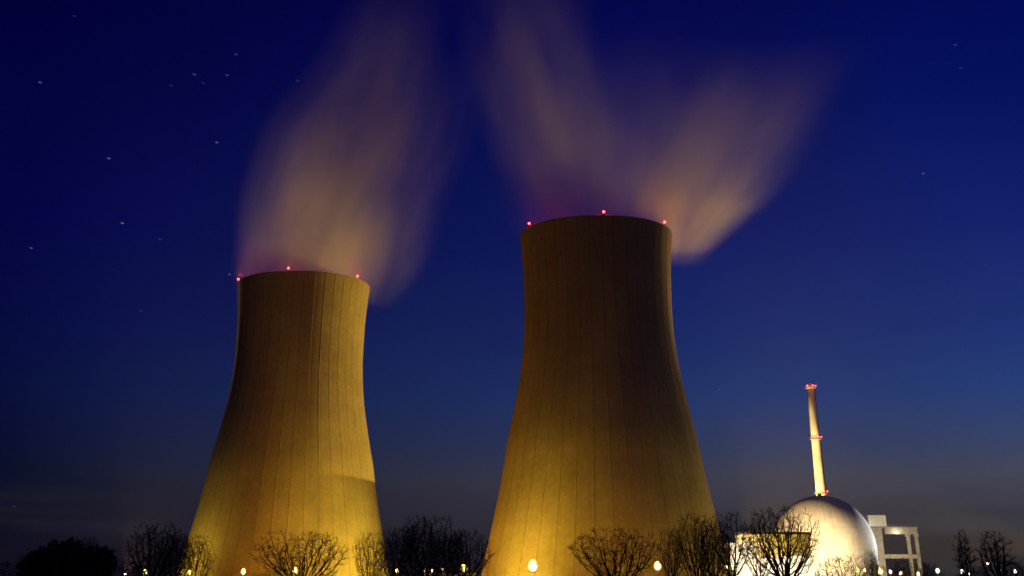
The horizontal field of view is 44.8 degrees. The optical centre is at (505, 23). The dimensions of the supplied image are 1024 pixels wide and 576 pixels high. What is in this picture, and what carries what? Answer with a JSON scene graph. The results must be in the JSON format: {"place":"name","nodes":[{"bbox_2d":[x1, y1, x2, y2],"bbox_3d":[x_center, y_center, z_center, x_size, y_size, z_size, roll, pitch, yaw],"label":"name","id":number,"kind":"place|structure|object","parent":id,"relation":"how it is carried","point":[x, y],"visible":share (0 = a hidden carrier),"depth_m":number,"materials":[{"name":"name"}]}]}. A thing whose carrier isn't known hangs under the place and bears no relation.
{"place":"outdoors","nodes":[
{"label":"outdoors","id":0,"kind":"place"},
{"bbox_2d":[179,267,388,575],"bbox_3d":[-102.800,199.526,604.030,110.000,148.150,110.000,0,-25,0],"label":"cooling tower","id":1,"kind":"structure","parent":0,"point":[291,451],"depth_m":576.27,"materials":[{"name":"concrete"}]},
{"bbox_2d":[429,572,477,575],"bbox_3d":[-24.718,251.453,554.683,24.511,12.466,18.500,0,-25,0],"label":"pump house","id":2,"kind":"structure","parent":0,"point":[461,573],"depth_m":548.74,"materials":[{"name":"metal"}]},
{"bbox_2d":[0,0,1023,575],"label":"sky","id":3,"kind":"structure","parent":0,"point":[837,185],"materials":[{"name":"blue"}]},
{"bbox_2d":[481,210,732,575],"bbox_3d":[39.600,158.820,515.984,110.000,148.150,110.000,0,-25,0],"label":"cooling tower","id":4,"kind":"structure","parent":0,"point":[602,434],"depth_m":486.60,"materials":[{"name":"concrete"}]},
{"bbox_2d":[724,543,757,575],"bbox_3d":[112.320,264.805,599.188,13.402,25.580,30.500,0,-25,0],"label":"service hall","id":5,"kind":"structure","parent":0,"point":[746,570],"depth_m":587.38,"materials":[{"name":"metal"}]},
{"bbox_2d":[735,532,811,555],"bbox_3d":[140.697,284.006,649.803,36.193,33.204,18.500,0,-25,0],"label":"turbine hall","id":6,"kind":"structure","parent":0,"point":[793,540],"depth_m":646.66,"materials":[{"name":"concrete"}]},
{"bbox_2d":[757,556,820,575],"bbox_3d":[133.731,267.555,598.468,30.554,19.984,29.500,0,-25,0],"label":"service hall","id":7,"kind":"structure","parent":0,"point":[814,567],"depth_m":587.39,"materials":[{"name":"metal"}]},
{"bbox_2d":[775,493,879,575],"bbox_3d":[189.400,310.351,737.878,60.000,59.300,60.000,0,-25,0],"label":"reactor building","id":8,"kind":"structure","parent":0,"point":[844,528],"depth_m":718.60,"materials":[{"name":"concrete"}]},
{"label":"ground","id":9,"kind":"structure","parent":0,"visible":0},
{"bbox_2d":[0,558,20,575],"bbox_3d":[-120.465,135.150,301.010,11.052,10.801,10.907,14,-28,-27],"label":"bare shrub","id":10,"kind":"object","parent":9,"relation":"on","point":[6,570],"visible":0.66,"depth_m":302.36,"materials":[{"name":"black plant"}]},
{"bbox_2d":[15,545,62,575],"bbox_3d":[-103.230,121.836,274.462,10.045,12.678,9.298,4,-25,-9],"label":"evergreen tree","id":11,"kind":"object","parent":9,"relation":"on","point":[34,563],"visible":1,"depth_m":273.49,"materials":[{"name":"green plant"}]},
{"bbox_2d":[47,536,87,575],"bbox_3d":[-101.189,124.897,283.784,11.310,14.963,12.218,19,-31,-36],"label":"evergreen tree","id":12,"kind":"object","parent":9,"relation":"on","point":[70,548],"visible":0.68,"depth_m":282.46,"materials":[{"name":"black plant"}]},
{"bbox_2d":[81,535,98,551],"bbox_3d":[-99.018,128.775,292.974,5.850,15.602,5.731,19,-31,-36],"label":"bare tree","id":13,"kind":"object","parent":9,"relation":"on","point":[89,542],"visible":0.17,"depth_m":295.63,"materials":[{"name":"black plant"}]},
{"bbox_2d":[71,543,117,575],"bbox_3d":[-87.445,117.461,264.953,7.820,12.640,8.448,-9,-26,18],"label":"evergreen tree","id":14,"kind":"object","parent":9,"relation":"on","point":[105,564],"visible":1,"depth_m":264.92,"materials":[{"name":"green plant"}]},
{"bbox_2d":[111,558,148,575],"bbox_3d":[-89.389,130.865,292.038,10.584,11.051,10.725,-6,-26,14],"label":"bare shrub","id":15,"kind":"object","parent":9,"relation":"on","point":[120,568],"visible":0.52,"depth_m":292.30,"materials":[{"name":"brown plant"}]},
{"bbox_2d":[122,521,191,575],"bbox_3d":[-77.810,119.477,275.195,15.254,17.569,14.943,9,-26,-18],"label":"bare tree","id":16,"kind":"object","parent":9,"relation":"on","point":[166,561],"visible":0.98,"depth_m":275.16,"materials":[{"name":"brown plant"}]},
{"bbox_2d":[153,532,196,575],"bbox_3d":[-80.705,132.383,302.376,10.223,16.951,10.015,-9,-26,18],"label":"bare tree","id":17,"kind":"object","parent":9,"relation":"on","point":[179,570],"visible":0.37,"depth_m":302.67,"materials":[{"name":"brown plant"}]},
{"bbox_2d":[175,533,216,575],"bbox_3d":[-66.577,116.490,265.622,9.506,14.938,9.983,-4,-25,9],"label":"bare tree","id":18,"kind":"object","parent":9,"relation":"on","point":[197,553],"visible":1,"depth_m":265.84,"materials":[{"name":"brown plant"}]},
{"bbox_2d":[249,529,349,575],"bbox_3d":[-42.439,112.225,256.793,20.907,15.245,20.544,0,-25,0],"label":"bare tree","id":19,"kind":"object","parent":9,"relation":"on","point":[291,567],"visible":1,"depth_m":255.69,"materials":[{"name":"brown plant"}]},
{"bbox_2d":[352,530,394,575],"bbox_3d":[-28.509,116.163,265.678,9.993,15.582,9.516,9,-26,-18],"label":"bare tree","id":20,"kind":"object","parent":9,"relation":"on","point":[361,568],"visible":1,"depth_m":266.20,"materials":[{"name":"brown plant"}]},
{"bbox_2d":[374,526,415,575],"bbox_3d":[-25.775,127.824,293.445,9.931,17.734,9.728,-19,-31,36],"label":"bare tree","id":21,"kind":"object","parent":9,"relation":"on","point":[395,543],"visible":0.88,"depth_m":293.54,"materials":[{"name":"brown plant"}]},
{"bbox_2d":[393,524,438,575],"bbox_3d":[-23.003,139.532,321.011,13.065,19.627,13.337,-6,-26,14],"label":"bare tree","id":22,"kind":"object","parent":9,"relation":"on","point":[417,552],"visible":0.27,"depth_m":321.11,"materials":[{"name":"brown plant"}]},
{"bbox_2d":[398,513,461,575],"bbox_3d":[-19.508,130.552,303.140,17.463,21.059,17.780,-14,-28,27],"label":"bare tree","id":23,"kind":"object","parent":9,"relation":"on","point":[429,562],"visible":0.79,"depth_m":303.14,"materials":[{"name":"brown plant"}]},
{"bbox_2d":[424,531,470,575],"bbox_3d":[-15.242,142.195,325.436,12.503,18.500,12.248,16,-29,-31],"label":"bare tree","id":24,"kind":"object","parent":9,"relation":"on","point":[446,573],"visible":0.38,"depth_m":325.47,"materials":[{"name":"brown plant"}]},
{"bbox_2d":[436,527,494,575],"bbox_3d":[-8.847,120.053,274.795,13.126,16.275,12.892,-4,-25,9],"label":"bare tree","id":25,"kind":"object","parent":9,"relation":"on","point":[466,562],"visible":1,"depth_m":275.20,"materials":[{"name":"brown plant"}]},
{"bbox_2d":[566,526,660,575],"bbox_3d":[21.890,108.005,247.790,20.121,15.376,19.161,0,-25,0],"label":"bare tree","id":26,"kind":"object","parent":9,"relation":"on","point":[614,570],"visible":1,"depth_m":247.22,"materials":[{"name":"brown plant"}]},
{"bbox_2d":[655,527,685,575],"bbox_3d":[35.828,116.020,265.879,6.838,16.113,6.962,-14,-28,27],"label":"bare tree","id":27,"kind":"object","parent":9,"relation":"on","point":[669,558],"visible":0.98,"depth_m":266.23,"materials":[{"name":"brown plant"}]},
{"bbox_2d":[673,512,721,575],"bbox_3d":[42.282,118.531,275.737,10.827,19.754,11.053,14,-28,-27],"label":"bare tree","id":28,"kind":"object","parent":9,"relation":"on","point":[700,557],"visible":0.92,"depth_m":275.77,"materials":[{"name":"brown plant"}]},
{"bbox_2d":[691,520,733,575],"bbox_3d":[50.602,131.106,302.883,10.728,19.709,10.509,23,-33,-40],"label":"bare tree","id":29,"kind":"object","parent":9,"relation":"on","point":[718,571],"visible":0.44,"depth_m":302.73,"materials":[{"name":"brown plant"}]},
{"bbox_2d":[706,510,753,575],"bbox_3d":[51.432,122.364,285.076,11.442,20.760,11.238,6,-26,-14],"label":"bare tree","id":30,"kind":"object","parent":9,"relation":"on","point":[729,558],"visible":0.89,"depth_m":285.13,"materials":[{"name":"brown plant"}]},
{"bbox_2d":[738,522,776,575],"bbox_3d":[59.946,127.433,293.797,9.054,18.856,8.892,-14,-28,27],"label":"bare tree","id":31,"kind":"object","parent":9,"relation":"on","point":[756,564],"visible":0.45,"depth_m":293.93,"materials":[{"name":"brown plant"}]},
{"bbox_2d":[733,505,823,575],"bbox_3d":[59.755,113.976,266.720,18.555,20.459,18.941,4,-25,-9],"label":"bare tree","id":32,"kind":"object","parent":9,"relation":"on","point":[787,564],"visible":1,"depth_m":266.26,"materials":[{"name":"brown plant"}]},
{"bbox_2d":[814,552,874,575],"bbox_3d":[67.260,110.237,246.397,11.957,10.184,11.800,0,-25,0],"label":"bare shrub","id":33,"kind":"object","parent":9,"relation":"on","point":[844,572],"visible":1,"depth_m":246.60,"materials":[{"name":"brown plant"}]},
{"bbox_2d":[862,551,881,575],"bbox_3d":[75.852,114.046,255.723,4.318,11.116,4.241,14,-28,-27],"label":"bare tree","id":34,"kind":"object","parent":9,"relation":"on","point":[874,562],"visible":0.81,"depth_m":256.72,"materials":[{"name":"brown plant"}]},
{"bbox_2d":[882,557,915,575],"bbox_3d":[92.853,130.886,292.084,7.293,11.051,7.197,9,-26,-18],"label":"bare shrub","id":35,"kind":"object","parent":9,"relation":"on","point":[902,569],"visible":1,"depth_m":293.12,"materials":[{"name":"brown plant"}]},
{"bbox_2d":[913,561,942,575],"bbox_3d":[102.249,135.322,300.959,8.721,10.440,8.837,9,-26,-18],"label":"bare shrub","id":36,"kind":"object","parent":9,"relation":"on","point":[925,567],"visible":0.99,"depth_m":301.55,"materials":[{"name":"brown plant"}]},
{"bbox_2d":[952,528,977,575],"bbox_3d":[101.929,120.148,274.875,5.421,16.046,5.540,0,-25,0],"label":"bare tree","id":37,"kind":"object","parent":9,"relation":"on","point":[962,553],"visible":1,"depth_m":275.46,"materials":[{"name":"brown plant"}]},
{"bbox_2d":[956,564,991,575],"bbox_3d":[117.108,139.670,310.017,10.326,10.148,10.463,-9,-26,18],"label":"bare shrub","id":38,"kind":"object","parent":9,"relation":"on","point":[977,572],"visible":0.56,"depth_m":310.94,"materials":[{"name":"brown plant"}]},
{"bbox_2d":[973,529,1017,575],"bbox_3d":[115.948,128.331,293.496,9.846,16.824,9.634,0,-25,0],"label":"bare tree","id":39,"kind":"object","parent":9,"relation":"on","point":[998,570],"visible":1,"depth_m":293.58,"materials":[{"name":"brown plant"}]},
{"bbox_2d":[994,559,1023,575],"bbox_3d":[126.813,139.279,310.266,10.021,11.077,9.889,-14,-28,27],"label":"bare shrub","id":40,"kind":"object","parent":9,"relation":"on","point":[1014,570],"visible":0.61,"depth_m":310.31,"materials":[{"name":"brown plant"}]},
{"bbox_3d":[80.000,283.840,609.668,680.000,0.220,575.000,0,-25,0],"label":"yard","id":41,"kind":"structure","parent":0,"visible":0},
{"bbox_2d":[527,559,537,572],"bbox_3d":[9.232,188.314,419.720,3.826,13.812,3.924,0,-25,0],"label":"street lamp","id":42,"kind":"object","parent":41,"relation":"on","point":[532,565],"visible":1,"depth_m":420.38,"materials":[{"name":"glass"}]},
{"bbox_2d":[653,561,661,570],"bbox_3d":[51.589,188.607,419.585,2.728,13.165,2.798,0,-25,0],"label":"street lamp","id":43,"kind":"object","parent":41,"relation":"on","point":[657,565],"visible":0.95,"depth_m":420.78,"materials":[{"name":"metal"}]},
{"bbox_2d":[805,379,827,495],"bbox_3d":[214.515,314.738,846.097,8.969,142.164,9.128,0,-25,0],"label":"vent stack","id":44,"kind":"object","parent":41,"relation":"on","point":[819,474],"visible":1,"depth_m":855.50,"materials":[{"name":"concrete"}]},
{"bbox_2d":[864,515,922,575],"bbox_3d":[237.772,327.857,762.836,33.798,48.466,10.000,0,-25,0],"label":"equipment gantry","id":45,"kind":"object","parent":41,"relation":"on","point":[877,524],"visible":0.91,"depth_m":764.51,"materials":[{"name":"grey concrete"}]}
]}

